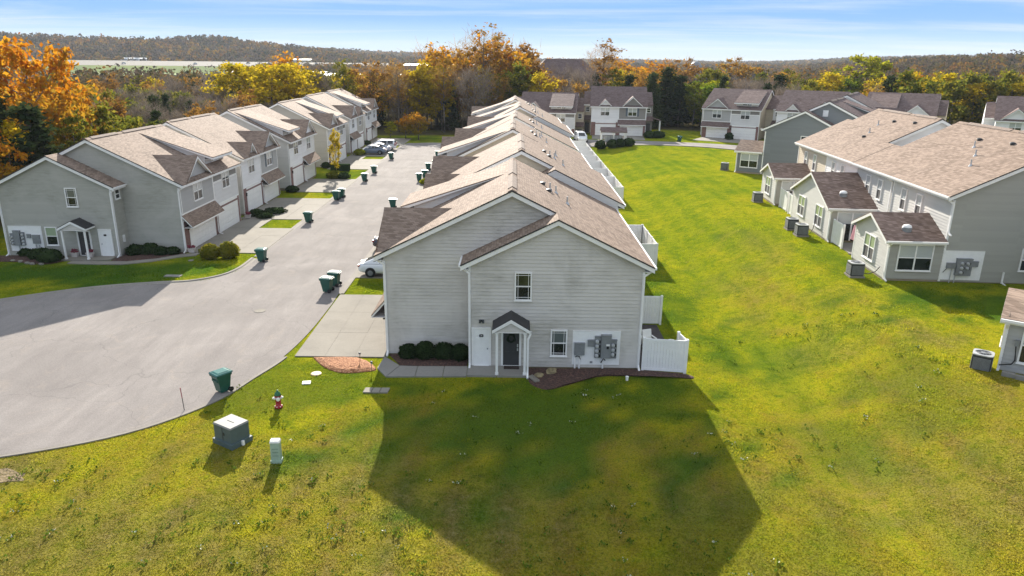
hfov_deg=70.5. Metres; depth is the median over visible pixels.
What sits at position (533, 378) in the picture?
splash block
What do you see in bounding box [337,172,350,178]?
shrub
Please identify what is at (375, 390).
paver
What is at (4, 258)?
mulch bed
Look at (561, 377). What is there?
mulch bed
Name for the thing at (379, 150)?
parked car
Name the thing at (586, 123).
door
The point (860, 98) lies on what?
townhouse
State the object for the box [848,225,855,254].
parasol
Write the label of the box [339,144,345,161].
garage door
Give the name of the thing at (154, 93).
bare tree
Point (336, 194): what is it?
wheeled bin
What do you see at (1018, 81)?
olive tree
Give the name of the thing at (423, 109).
yellow tree
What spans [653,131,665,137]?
shrub
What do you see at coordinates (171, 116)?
bare tree
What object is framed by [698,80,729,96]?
green tree
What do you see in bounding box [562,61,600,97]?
bare tree
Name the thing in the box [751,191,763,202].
air conditioner
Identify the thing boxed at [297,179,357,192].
driveway
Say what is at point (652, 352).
privacy fence
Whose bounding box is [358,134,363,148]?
garage door
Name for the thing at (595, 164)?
privacy fence
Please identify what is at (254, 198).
garage door
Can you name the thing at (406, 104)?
yellow tree
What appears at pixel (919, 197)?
window
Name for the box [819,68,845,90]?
olive tree
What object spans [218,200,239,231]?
garage door
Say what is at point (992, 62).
woods
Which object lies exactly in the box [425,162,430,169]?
wheeled bin
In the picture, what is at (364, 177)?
wheeled bin
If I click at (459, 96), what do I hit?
tree
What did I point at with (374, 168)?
wheeled bin
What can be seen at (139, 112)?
bare tree
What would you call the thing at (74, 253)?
flower pot
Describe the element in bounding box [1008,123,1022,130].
window
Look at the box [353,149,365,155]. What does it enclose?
shrub
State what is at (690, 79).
bare tree
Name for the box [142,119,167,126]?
olive tree
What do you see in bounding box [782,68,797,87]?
olive tree
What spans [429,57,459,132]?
tall tree
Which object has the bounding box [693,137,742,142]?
driveway
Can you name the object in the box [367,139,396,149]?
parked car
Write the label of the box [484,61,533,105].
olive tree
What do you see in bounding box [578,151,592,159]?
privacy fence
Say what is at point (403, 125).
orange maple
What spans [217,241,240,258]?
round bush
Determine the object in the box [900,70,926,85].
yellow tree
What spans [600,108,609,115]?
window
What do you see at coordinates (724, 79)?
cedar tree
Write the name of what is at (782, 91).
bare tree
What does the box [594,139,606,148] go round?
clipped bush
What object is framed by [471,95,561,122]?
townhouse
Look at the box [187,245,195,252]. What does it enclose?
flower pot
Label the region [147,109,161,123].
cedar tree
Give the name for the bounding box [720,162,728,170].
air conditioner
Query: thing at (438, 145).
street
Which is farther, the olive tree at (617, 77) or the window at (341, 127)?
the olive tree at (617, 77)
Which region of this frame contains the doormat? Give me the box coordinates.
[504,366,518,368]
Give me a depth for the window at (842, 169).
63.32 m
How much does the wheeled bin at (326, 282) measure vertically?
1.072 m
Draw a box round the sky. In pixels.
[0,0,1023,61]
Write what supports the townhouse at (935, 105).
on the ground at (666, 188)
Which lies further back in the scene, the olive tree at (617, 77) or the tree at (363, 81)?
the olive tree at (617, 77)
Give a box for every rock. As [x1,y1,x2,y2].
[534,372,543,376]
[546,367,556,373]
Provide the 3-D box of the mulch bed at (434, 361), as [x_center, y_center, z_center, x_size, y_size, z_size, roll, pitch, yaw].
[-4.548,3.858,38.911,4.400,0.132,1.600,1,18,0]
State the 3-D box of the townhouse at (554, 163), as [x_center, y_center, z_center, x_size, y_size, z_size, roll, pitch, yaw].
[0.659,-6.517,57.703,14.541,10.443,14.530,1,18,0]
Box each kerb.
[0,257,255,301]
[0,356,286,457]
[255,145,402,256]
[338,171,430,293]
[589,145,734,149]
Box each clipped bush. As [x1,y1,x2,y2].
[398,343,415,358]
[413,341,435,359]
[433,341,453,359]
[449,343,468,361]
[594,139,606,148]
[606,139,617,147]
[616,138,625,146]
[624,138,634,145]
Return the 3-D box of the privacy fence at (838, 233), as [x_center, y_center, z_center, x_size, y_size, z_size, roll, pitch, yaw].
[25.151,-4.064,55.988,0.150,2.170,2.153,2,18,3]
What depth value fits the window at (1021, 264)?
46.43 m
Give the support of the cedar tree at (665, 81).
on the ground at (666, 188)
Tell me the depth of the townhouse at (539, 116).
99.81 m
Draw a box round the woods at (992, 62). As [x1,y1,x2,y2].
[0,49,1023,85]
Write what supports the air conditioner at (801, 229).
on the ground at (666, 188)
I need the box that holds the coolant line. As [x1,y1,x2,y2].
[999,346,1016,364]
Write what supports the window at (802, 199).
in the townhouse at (946, 204)
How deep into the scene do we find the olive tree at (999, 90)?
139.88 m
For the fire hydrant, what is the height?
0.860 m
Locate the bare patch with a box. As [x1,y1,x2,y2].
[0,468,25,482]
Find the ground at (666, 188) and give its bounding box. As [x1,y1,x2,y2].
[0,44,1023,575]
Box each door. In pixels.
[76,231,93,255]
[97,229,114,255]
[189,217,216,246]
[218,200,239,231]
[247,185,262,210]
[263,181,278,201]
[293,165,303,185]
[304,163,315,179]
[330,151,337,161]
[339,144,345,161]
[351,138,357,151]
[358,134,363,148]
[367,128,371,139]
[372,127,376,137]
[471,327,490,365]
[501,333,520,365]
[585,122,588,131]
[595,124,615,134]
[619,125,642,135]
[645,123,649,131]
[706,127,726,137]
[731,127,755,139]
[781,181,797,194]
[836,212,868,240]
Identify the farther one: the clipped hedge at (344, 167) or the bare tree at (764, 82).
the bare tree at (764, 82)
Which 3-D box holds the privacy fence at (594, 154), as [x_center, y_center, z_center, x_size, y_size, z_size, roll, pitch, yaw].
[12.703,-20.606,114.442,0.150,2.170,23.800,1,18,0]
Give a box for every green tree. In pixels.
[384,121,397,136]
[685,80,718,126]
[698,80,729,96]
[832,71,867,92]
[833,53,892,95]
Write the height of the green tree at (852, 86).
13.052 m
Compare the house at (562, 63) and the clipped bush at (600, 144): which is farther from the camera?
the house at (562, 63)
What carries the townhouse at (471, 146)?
on the ground at (666, 188)
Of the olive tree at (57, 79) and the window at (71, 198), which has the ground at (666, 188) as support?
the olive tree at (57, 79)
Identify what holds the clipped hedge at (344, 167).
on the ground at (666, 188)
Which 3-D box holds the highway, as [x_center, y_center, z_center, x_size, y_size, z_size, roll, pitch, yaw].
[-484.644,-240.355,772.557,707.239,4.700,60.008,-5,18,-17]
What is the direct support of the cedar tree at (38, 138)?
on the ground at (666, 188)
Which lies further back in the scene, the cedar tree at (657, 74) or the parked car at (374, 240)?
the cedar tree at (657, 74)
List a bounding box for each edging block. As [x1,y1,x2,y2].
[1001,370,1015,378]
[1015,374,1023,380]
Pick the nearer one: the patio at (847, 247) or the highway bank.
the patio at (847, 247)
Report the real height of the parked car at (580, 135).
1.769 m
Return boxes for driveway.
[188,219,293,253]
[241,198,332,219]
[295,294,385,357]
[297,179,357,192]
[328,156,383,169]
[350,146,397,156]
[353,247,382,277]
[369,138,410,145]
[592,135,644,139]
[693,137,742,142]
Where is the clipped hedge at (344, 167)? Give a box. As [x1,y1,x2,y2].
[330,164,349,170]
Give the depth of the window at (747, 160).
92.06 m
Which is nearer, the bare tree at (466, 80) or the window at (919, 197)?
the window at (919, 197)
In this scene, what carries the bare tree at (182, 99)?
on the ground at (666, 188)
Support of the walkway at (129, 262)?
on the ground at (666, 188)
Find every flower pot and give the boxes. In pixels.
[70,249,78,256]
[85,249,94,256]
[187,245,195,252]
[245,212,250,217]
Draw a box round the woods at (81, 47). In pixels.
[0,31,1010,69]
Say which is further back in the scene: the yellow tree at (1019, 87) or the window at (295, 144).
the yellow tree at (1019, 87)
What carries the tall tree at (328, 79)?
on the ground at (666, 188)
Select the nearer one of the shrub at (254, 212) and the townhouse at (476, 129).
the shrub at (254, 212)
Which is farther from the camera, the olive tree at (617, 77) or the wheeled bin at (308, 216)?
the olive tree at (617, 77)
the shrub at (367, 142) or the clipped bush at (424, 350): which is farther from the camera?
the shrub at (367, 142)
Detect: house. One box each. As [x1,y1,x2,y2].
[540,59,592,82]
[561,70,612,91]
[699,73,755,110]
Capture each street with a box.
[0,143,438,454]
[408,139,736,149]
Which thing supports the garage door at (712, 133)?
in the townhouse at (745, 114)
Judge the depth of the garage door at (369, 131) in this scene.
138.43 m
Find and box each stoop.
[61,255,116,260]
[467,365,525,377]
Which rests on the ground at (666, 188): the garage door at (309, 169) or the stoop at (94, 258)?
the stoop at (94, 258)
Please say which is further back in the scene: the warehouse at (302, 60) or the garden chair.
the warehouse at (302, 60)
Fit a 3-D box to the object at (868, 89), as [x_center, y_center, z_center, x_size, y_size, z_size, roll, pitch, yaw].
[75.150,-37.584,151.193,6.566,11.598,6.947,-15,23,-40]
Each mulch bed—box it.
[0,255,67,263]
[112,252,185,260]
[313,357,375,372]
[389,354,467,366]
[528,368,693,389]
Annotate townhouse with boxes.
[0,124,240,259]
[162,113,284,214]
[219,104,320,190]
[268,98,347,166]
[302,92,365,154]
[325,88,380,140]
[371,157,656,378]
[423,133,625,209]
[438,118,591,167]
[454,110,578,151]
[467,101,573,136]
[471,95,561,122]
[519,92,584,133]
[584,86,660,135]
[700,88,779,139]
[734,97,873,174]
[760,108,952,204]
[770,90,850,124]
[790,121,1023,285]
[840,92,905,111]
[867,92,948,119]
[982,96,1023,130]
[996,288,1023,374]
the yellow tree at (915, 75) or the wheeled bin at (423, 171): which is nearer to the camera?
the wheeled bin at (423, 171)
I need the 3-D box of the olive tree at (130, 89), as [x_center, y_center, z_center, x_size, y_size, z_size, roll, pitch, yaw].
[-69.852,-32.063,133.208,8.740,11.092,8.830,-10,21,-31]
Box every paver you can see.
[164,274,181,276]
[363,387,389,393]
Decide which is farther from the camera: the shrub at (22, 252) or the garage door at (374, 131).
the garage door at (374, 131)
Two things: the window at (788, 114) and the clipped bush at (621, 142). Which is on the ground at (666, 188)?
the clipped bush at (621, 142)
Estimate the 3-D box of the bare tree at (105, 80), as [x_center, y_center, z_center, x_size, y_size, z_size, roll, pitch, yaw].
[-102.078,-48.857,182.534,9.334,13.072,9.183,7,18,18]
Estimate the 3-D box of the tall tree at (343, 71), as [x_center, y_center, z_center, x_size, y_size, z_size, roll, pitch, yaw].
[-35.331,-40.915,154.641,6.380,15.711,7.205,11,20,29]
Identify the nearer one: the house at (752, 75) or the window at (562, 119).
the window at (562, 119)
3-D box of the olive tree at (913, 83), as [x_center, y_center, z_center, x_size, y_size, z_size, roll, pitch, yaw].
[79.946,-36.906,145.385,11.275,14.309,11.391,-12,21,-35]
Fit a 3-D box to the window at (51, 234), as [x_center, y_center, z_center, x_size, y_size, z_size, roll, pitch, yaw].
[-36.503,-4.090,57.511,1.010,1.535,0.115,1,18,0]
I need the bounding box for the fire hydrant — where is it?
[272,390,282,408]
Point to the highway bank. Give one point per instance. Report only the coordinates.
(177, 68)
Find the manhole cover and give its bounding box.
[254,309,265,312]
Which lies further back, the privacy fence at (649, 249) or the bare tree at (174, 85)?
the bare tree at (174, 85)
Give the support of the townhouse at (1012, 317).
on the ground at (666, 188)
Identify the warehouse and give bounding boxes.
[120,58,146,60]
[293,59,311,61]
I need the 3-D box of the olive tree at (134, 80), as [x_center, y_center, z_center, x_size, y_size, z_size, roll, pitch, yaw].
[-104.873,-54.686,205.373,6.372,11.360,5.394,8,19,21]
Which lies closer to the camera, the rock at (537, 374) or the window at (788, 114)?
the rock at (537, 374)
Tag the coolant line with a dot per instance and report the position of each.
(1014, 358)
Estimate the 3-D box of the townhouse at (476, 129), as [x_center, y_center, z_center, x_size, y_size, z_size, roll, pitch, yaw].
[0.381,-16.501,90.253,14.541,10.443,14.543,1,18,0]
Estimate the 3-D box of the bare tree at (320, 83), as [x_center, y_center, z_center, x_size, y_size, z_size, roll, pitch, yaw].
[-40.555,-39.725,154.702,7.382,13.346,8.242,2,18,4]
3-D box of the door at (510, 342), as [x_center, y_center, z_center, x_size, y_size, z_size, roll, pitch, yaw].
[-0.049,3.174,37.800,1.060,2.010,0.170,1,18,0]
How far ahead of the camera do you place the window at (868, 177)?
57.98 m
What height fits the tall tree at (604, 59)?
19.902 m
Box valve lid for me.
[311,371,321,375]
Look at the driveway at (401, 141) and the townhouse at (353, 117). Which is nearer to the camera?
the townhouse at (353, 117)
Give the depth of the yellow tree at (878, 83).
161.35 m
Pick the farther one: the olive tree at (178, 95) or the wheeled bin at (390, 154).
the olive tree at (178, 95)
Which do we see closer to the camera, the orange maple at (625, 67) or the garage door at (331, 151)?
the garage door at (331, 151)
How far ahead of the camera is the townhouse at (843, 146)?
67.48 m
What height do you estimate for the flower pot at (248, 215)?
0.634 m
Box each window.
[44,227,59,245]
[64,188,78,207]
[114,189,120,199]
[192,181,202,201]
[221,170,229,188]
[247,158,254,174]
[266,151,272,166]
[293,142,298,154]
[306,137,310,149]
[340,125,342,135]
[514,272,531,301]
[549,330,567,356]
[556,114,564,121]
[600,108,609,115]
[628,108,636,116]
[712,110,721,117]
[739,153,758,168]
[740,111,749,119]
[764,175,771,194]
[787,113,796,117]
[796,194,805,217]
[803,151,808,163]
[811,154,816,171]
[813,203,823,228]
[830,161,835,171]
[840,164,844,171]
[861,231,876,262]
[865,174,871,192]
[874,179,883,200]
[894,244,934,271]
[898,187,907,211]
[913,193,923,212]
[999,324,1006,346]
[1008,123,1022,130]
[1015,333,1023,364]
[1017,249,1023,271]
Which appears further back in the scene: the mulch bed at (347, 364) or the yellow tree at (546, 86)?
the yellow tree at (546, 86)
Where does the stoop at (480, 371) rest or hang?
on the ground at (666, 188)
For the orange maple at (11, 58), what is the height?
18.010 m
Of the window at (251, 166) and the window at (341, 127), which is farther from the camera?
the window at (341, 127)
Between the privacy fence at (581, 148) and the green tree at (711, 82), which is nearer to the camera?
the privacy fence at (581, 148)
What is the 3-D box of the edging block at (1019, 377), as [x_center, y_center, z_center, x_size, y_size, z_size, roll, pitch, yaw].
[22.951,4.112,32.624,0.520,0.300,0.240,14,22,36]
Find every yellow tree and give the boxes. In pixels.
[0,119,28,177]
[139,76,164,92]
[198,60,255,111]
[221,62,273,100]
[221,93,246,109]
[242,62,298,105]
[265,61,323,104]
[285,68,323,98]
[327,129,341,169]
[331,71,361,97]
[333,73,375,97]
[376,75,401,126]
[396,78,421,113]
[403,69,434,115]
[404,60,447,129]
[414,71,445,128]
[423,79,457,130]
[519,71,562,96]
[609,69,636,85]
[809,70,849,91]
[862,77,886,94]
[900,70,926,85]
[912,71,965,115]
[951,82,997,122]
[989,81,1023,100]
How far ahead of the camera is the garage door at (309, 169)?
95.00 m
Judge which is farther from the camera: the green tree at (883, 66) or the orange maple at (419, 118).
the green tree at (883, 66)
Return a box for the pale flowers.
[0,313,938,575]
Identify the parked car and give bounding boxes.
[357,256,382,277]
[362,145,386,154]
[364,143,391,152]
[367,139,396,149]
[372,236,377,246]
[574,131,587,141]
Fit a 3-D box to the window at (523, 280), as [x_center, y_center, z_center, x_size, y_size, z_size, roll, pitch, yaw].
[0.571,-0.057,36.806,0.940,1.555,0.115,1,18,0]
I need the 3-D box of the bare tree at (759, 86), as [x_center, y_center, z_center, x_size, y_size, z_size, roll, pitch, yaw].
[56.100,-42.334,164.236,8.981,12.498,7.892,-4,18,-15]
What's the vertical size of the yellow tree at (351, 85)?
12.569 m
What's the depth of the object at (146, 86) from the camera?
172.41 m
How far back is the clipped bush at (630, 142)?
126.13 m
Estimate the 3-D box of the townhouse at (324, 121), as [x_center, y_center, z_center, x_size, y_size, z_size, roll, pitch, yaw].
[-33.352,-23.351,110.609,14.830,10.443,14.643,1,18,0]
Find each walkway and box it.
[67,253,199,264]
[377,357,467,377]
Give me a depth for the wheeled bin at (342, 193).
83.10 m
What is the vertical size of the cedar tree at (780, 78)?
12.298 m
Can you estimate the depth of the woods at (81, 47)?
1016.20 m
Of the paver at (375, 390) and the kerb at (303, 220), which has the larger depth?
the kerb at (303, 220)
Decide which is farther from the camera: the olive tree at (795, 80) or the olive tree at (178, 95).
the olive tree at (795, 80)
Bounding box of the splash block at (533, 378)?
[528,374,539,381]
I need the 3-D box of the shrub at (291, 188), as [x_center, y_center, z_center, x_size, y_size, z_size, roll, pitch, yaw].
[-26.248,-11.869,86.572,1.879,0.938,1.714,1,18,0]
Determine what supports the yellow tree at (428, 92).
on the ground at (666, 188)
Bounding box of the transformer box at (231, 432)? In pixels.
[212,414,252,450]
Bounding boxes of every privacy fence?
[573,140,585,150]
[576,146,588,150]
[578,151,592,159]
[583,155,596,166]
[585,142,600,160]
[587,161,600,167]
[592,168,606,175]
[600,161,623,195]
[604,176,614,186]
[613,187,623,199]
[628,224,642,243]
[641,224,657,266]
[641,243,657,265]
[641,337,688,373]
[642,295,662,324]
[675,331,688,369]
[778,188,789,211]
[787,193,792,214]
[830,219,845,248]
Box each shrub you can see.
[17,248,30,255]
[26,248,46,259]
[33,248,63,262]
[125,243,140,255]
[140,242,157,254]
[151,246,167,255]
[166,246,180,254]
[246,208,264,216]
[255,212,274,218]
[264,207,287,213]
[285,185,299,191]
[320,162,329,167]
[326,170,339,178]
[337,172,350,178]
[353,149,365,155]
[364,140,370,144]
[643,130,654,137]
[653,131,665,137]
[724,132,733,139]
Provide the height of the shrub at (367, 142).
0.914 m
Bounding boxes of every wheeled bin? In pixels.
[208,367,233,392]
[254,247,268,262]
[303,211,313,222]
[319,275,334,292]
[327,270,341,286]
[331,190,340,199]
[337,188,345,197]
[361,173,367,181]
[370,165,376,173]
[388,152,393,158]
[389,198,396,206]
[416,173,421,180]
[421,169,427,177]
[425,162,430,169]
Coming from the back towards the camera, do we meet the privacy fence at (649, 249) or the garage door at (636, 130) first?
the garage door at (636, 130)
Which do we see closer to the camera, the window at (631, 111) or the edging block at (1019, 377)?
the edging block at (1019, 377)
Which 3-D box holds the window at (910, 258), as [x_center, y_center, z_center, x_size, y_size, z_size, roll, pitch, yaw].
[25.974,-1.919,46.727,2.260,1.795,0.115,2,18,3]
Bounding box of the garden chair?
[642,329,656,346]
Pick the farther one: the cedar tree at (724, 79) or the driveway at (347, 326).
the cedar tree at (724, 79)
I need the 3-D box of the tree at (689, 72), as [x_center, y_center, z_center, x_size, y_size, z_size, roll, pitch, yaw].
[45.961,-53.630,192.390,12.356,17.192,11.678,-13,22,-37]
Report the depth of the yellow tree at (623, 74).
183.62 m
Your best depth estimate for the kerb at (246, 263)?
51.07 m
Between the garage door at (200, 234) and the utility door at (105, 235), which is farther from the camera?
the garage door at (200, 234)
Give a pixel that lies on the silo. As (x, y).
(697, 63)
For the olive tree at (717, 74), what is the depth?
180.09 m
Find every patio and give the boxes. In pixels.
[639,325,677,367]
[780,207,852,252]
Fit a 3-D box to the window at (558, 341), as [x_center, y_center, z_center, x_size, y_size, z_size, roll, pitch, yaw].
[2.435,2.888,37.731,0.930,1.505,0.115,1,18,0]
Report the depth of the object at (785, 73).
172.78 m
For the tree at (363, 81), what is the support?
on the ground at (666, 188)
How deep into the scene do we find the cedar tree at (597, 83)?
172.71 m
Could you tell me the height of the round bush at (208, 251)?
1.357 m
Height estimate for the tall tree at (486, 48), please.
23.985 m
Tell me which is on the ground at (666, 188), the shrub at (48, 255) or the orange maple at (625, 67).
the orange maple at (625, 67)
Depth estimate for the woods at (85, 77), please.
197.02 m
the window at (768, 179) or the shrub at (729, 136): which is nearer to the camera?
the window at (768, 179)
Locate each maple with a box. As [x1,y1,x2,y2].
[0,32,105,150]
[0,94,21,175]
[0,131,33,178]
[8,65,93,154]
[261,50,311,105]
[394,115,414,138]
[405,112,434,139]
[417,42,483,117]
[469,33,535,105]
[606,56,655,80]
[634,58,671,82]
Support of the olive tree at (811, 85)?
on the ground at (666, 188)
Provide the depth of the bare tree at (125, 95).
128.07 m
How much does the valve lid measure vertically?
0.090 m
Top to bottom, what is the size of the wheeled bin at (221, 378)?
1.072 m
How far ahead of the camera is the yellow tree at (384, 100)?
167.57 m
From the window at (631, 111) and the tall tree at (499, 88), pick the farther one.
the tall tree at (499, 88)
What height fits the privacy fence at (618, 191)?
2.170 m
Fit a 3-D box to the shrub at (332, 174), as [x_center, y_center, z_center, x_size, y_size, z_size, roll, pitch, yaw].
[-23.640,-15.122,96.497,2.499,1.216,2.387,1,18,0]
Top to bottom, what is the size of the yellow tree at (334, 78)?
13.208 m
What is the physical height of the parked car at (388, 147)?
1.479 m
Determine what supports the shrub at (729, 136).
on the ground at (666, 188)
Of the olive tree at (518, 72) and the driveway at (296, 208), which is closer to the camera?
the driveway at (296, 208)
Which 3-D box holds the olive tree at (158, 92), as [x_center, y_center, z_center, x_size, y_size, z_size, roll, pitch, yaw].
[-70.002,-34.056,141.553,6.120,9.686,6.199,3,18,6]
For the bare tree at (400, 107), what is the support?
on the ground at (666, 188)
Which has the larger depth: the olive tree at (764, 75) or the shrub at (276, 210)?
the olive tree at (764, 75)
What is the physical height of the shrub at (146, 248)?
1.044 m
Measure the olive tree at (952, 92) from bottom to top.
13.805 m
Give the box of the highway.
[28,60,388,66]
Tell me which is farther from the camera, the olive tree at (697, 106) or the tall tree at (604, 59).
the tall tree at (604, 59)
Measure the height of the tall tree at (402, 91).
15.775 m
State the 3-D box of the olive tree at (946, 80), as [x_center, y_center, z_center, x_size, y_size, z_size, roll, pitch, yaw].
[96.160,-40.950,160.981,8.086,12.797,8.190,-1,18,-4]
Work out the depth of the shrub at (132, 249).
58.15 m
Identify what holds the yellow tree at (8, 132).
on the ground at (666, 188)
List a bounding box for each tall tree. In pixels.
[316,70,334,90]
[329,58,358,93]
[380,58,412,131]
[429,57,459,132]
[454,22,510,105]
[468,68,493,105]
[487,71,512,104]
[582,38,626,85]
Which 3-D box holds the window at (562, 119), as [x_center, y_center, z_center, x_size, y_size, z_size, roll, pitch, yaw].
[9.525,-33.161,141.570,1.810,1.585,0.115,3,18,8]
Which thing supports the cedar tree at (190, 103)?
on the ground at (666, 188)
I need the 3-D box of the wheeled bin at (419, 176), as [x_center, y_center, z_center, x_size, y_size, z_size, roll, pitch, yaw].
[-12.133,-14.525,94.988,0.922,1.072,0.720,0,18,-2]
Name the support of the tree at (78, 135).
on the ground at (666, 188)
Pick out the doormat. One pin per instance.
(511, 367)
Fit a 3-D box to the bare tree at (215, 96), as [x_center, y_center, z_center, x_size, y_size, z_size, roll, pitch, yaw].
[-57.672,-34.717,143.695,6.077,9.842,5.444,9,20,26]
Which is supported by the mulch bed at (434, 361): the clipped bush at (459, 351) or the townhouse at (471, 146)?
the clipped bush at (459, 351)
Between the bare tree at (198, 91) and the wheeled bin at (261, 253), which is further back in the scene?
the bare tree at (198, 91)
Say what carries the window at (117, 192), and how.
in the townhouse at (113, 194)
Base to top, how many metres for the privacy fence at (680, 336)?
2.170 m
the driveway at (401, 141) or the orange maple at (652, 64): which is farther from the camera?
the orange maple at (652, 64)
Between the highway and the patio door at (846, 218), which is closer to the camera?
the patio door at (846, 218)
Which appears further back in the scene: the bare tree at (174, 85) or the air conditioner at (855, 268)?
the bare tree at (174, 85)
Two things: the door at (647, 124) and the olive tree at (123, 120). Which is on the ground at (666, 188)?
the olive tree at (123, 120)
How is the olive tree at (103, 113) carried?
on the ground at (666, 188)
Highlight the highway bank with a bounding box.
[5,65,224,73]
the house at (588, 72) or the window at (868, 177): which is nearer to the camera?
the window at (868, 177)
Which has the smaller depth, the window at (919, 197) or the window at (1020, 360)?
the window at (1020, 360)
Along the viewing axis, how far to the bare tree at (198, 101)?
122.24 m
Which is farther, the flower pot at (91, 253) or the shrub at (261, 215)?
the shrub at (261, 215)
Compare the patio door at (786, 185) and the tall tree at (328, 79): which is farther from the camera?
the tall tree at (328, 79)
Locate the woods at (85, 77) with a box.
[2,65,1023,111]
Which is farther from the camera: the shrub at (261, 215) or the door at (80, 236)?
the shrub at (261, 215)
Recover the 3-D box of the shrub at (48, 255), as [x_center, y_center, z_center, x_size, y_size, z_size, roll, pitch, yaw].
[-36.027,-2.516,56.383,2.040,1.082,1.997,-13,22,-37]
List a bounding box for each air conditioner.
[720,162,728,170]
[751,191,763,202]
[784,217,798,230]
[793,223,808,236]
[844,260,864,277]
[970,348,994,371]
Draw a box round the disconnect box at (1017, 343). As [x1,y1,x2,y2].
[1014,340,1019,346]
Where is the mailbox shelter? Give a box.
[600,127,626,141]
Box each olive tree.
[46,72,76,89]
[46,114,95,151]
[73,88,98,107]
[77,100,143,136]
[93,88,147,126]
[106,114,143,129]
[110,83,148,122]
[129,75,144,93]
[140,89,172,126]
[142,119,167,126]
[165,90,181,115]
[169,91,198,116]
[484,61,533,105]
[601,67,623,85]
[612,81,623,85]
[660,73,691,120]
[683,81,705,128]
[692,67,716,93]
[701,68,730,87]
[750,71,769,85]
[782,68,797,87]
[787,79,805,89]
[790,77,825,90]
[793,73,808,89]
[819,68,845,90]
[889,67,951,102]
[925,74,960,121]
[926,70,987,123]
[955,69,1021,123]
[959,71,1023,121]
[967,73,993,81]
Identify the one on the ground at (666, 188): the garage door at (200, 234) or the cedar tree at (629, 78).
the cedar tree at (629, 78)
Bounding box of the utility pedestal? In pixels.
[269,438,282,463]
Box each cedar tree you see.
[0,101,64,220]
[147,95,163,114]
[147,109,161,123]
[158,93,175,119]
[184,100,198,116]
[367,72,385,127]
[439,79,461,129]
[592,73,601,85]
[620,74,637,86]
[642,72,668,122]
[642,73,663,128]
[656,66,687,125]
[661,75,698,126]
[716,75,729,87]
[763,82,773,89]
[770,73,790,95]
[876,74,900,92]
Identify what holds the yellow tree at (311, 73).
on the ground at (666, 188)
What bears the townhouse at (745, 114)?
on the ground at (666, 188)
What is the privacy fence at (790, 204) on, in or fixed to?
on the ground at (666, 188)
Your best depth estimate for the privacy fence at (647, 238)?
61.00 m
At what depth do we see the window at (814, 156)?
70.27 m
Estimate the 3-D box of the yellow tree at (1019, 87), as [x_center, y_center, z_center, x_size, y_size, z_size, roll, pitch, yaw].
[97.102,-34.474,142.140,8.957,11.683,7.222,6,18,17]
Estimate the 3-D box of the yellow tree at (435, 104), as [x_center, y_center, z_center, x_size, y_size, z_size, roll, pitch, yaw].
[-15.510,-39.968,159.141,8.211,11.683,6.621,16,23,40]
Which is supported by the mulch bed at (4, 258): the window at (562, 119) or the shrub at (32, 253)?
the shrub at (32, 253)
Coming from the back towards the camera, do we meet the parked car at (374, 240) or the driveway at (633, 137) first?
the driveway at (633, 137)
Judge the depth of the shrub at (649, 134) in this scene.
139.37 m
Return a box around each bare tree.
[88,71,120,98]
[114,86,147,120]
[126,96,168,126]
[133,84,178,113]
[152,81,180,109]
[154,102,184,123]
[155,73,174,88]
[162,75,193,109]
[174,94,194,116]
[181,94,219,114]
[189,79,214,103]
[190,72,214,98]
[200,89,213,102]
[207,90,238,113]
[208,88,226,111]
[261,100,273,107]
[307,69,336,91]
[329,64,362,88]
[362,53,394,113]
[377,63,417,121]
[400,61,422,123]
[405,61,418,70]
[448,62,497,126]
[550,63,583,91]
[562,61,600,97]
[679,73,697,112]
[727,75,751,88]
[735,77,756,88]
[746,78,779,92]
[753,71,778,88]
[772,81,801,95]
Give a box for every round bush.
[198,243,219,259]
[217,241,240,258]
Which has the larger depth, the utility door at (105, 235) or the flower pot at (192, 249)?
the flower pot at (192, 249)
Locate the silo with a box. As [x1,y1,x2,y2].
[690,61,701,80]
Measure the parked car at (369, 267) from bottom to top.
1.479 m
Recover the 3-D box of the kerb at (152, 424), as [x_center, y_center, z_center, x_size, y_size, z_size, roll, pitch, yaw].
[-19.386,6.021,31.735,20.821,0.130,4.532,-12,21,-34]
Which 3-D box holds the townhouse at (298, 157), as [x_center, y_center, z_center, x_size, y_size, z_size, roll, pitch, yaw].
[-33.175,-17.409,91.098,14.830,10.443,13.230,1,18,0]
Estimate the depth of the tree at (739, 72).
193.93 m
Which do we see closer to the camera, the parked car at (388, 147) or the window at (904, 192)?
the window at (904, 192)
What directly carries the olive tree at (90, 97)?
on the ground at (666, 188)

